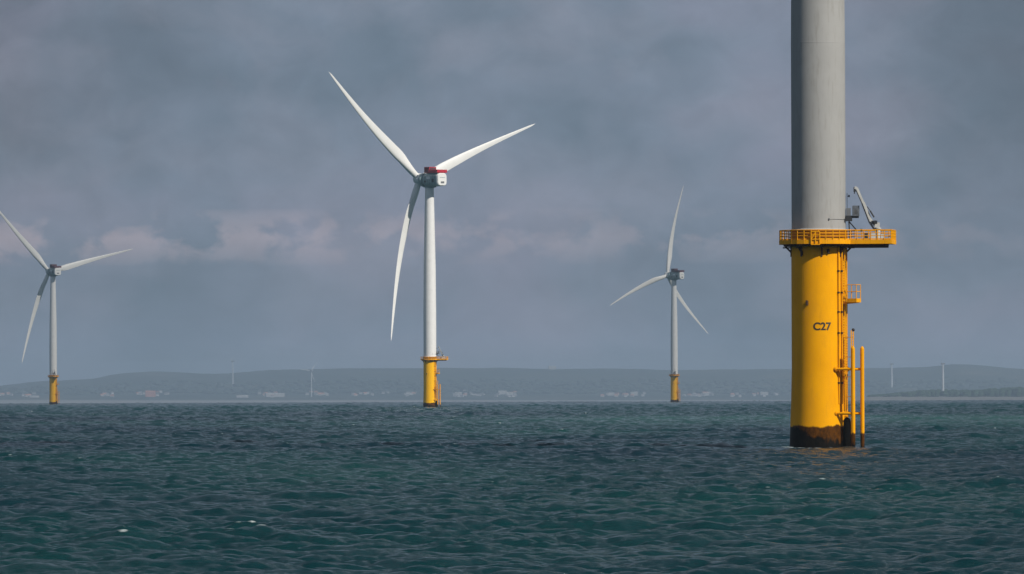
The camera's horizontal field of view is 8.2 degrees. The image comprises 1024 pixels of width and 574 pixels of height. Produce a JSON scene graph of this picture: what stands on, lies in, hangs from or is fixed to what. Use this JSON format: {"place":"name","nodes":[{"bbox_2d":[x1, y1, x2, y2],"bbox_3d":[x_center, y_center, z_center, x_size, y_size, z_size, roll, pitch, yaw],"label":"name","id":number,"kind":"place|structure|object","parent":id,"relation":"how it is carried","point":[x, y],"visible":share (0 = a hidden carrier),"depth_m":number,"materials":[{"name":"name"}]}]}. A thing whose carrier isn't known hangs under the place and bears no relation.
{"place":"outdoors","nodes":[
{"label":"outdoors","id":0,"kind":"place"},
{"bbox_2d":[145,390,155,396],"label":"apartment block","id":1,"kind":"structure","parent":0,"point":[150,393],"depth_m":29328.07,"materials":[{"name":"white brick"}]},
{"bbox_2d":[0,400,790,402],"bbox_3d":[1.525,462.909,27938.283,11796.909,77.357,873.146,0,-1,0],"label":"beach","id":2,"kind":"structure","parent":0,"point":[136,401],"depth_m":28236.72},
{"bbox_2d":[0,400,1023,573],"bbox_3d":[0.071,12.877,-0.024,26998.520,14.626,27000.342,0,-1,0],"label":"sea","id":3,"kind":"structure","parent":0,"point":[706,487],"depth_m":459.00,"materials":[{"name":"liquid"}]},
{"bbox_2d":[0,211,131,404],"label":"wind turbine","id":4,"kind":"object","parent":3,"relation":"in","point":[53,271],"visible":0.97,"depth_m":6010.07,"materials":[{"name":"white paint"}]},
{"bbox_2d":[329,72,533,406],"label":"wind turbine","id":5,"kind":"object","parent":3,"relation":"in","point":[429,179],"visible":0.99,"depth_m":3506.76,"materials":[{"name":"white paint"}]},
{"bbox_2d":[611,185,707,401],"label":"wind turbine","id":6,"kind":"object","parent":3,"relation":"in","point":[673,276],"visible":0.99,"depth_m":6305.32,"materials":[{"name":"white paint"}]},
{"bbox_2d":[779,0,895,447],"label":"wind turbine","id":7,"kind":"object","parent":3,"relation":"in","point":[819,243],"visible":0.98,"depth_m":825.89,"materials":[{"name":"yellow paint"}]},
{"bbox_2d":[0,364,1023,399],"bbox_3d":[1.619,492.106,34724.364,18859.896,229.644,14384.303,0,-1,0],"label":"hills","id":8,"kind":"structure","parent":0,"point":[952,372],"depth_m":34029.68,"materials":[{"name":"grey"}]},
{"bbox_2d":[230,358,234,386],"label":"wind turbine","id":9,"kind":"object","parent":8,"relation":"on","point":[232,371],"visible":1,"depth_m":32730.46,"materials":[{"name":"white metal"}]},
{"bbox_2d":[236,395,247,397],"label":"warehouse","id":10,"kind":"structure","parent":8,"relation":"on","point":[241,396],"depth_m":29032.02,"materials":[{"name":"white metal"}]},
{"bbox_2d":[265,393,284,396],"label":"warehouse","id":11,"kind":"structure","parent":8,"relation":"on","point":[276,394],"depth_m":29473.05,"materials":[{"name":"white metal"}]},
{"bbox_2d":[301,361,317,396],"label":"wind turbine","id":12,"kind":"object","parent":8,"relation":"on","point":[311,378],"visible":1,"depth_m":29364.09,"materials":[{"name":"white metal"}]},
{"bbox_2d":[0,377,1023,394],"bbox_3d":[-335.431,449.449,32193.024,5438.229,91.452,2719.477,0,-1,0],"label":"woodland","id":13,"kind":"object","parent":8,"relation":"on","point":[483,387],"visible":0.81,"depth_m":32314.73,"materials":[{"name":"wood"}]},
{"bbox_2d":[890,360,893,386],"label":"wind turbine","id":14,"kind":"object","parent":8,"relation":"on","point":[891,364],"visible":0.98,"depth_m":32188.63,"materials":[{"name":"white metal"}]},
{"bbox_2d":[941,362,944,390],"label":"wind turbine","id":15,"kind":"object","parent":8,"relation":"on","point":[942,365],"visible":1,"depth_m":20474.32,"materials":[{"name":"white metal"}]},
{"bbox_2d":[0,0,1023,385],"label":"sky","id":16,"kind":"structure","parent":0,"point":[261,218],"materials":[{"name":"grey"}]},
{"bbox_2d":[848,396,1023,400],"bbox_3d":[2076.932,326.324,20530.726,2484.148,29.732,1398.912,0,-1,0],"label":"headland","id":17,"kind":"structure","parent":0,"point":[857,398],"depth_m":20127.26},
{"bbox_2d":[867,386,1023,396],"bbox_3d":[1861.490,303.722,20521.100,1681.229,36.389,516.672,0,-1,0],"label":"woodland","id":18,"kind":"object","parent":17,"relation":"on","point":[1007,392],"visible":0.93,"depth_m":20408.71,"materials":[{"name":"green wood"}]}
]}

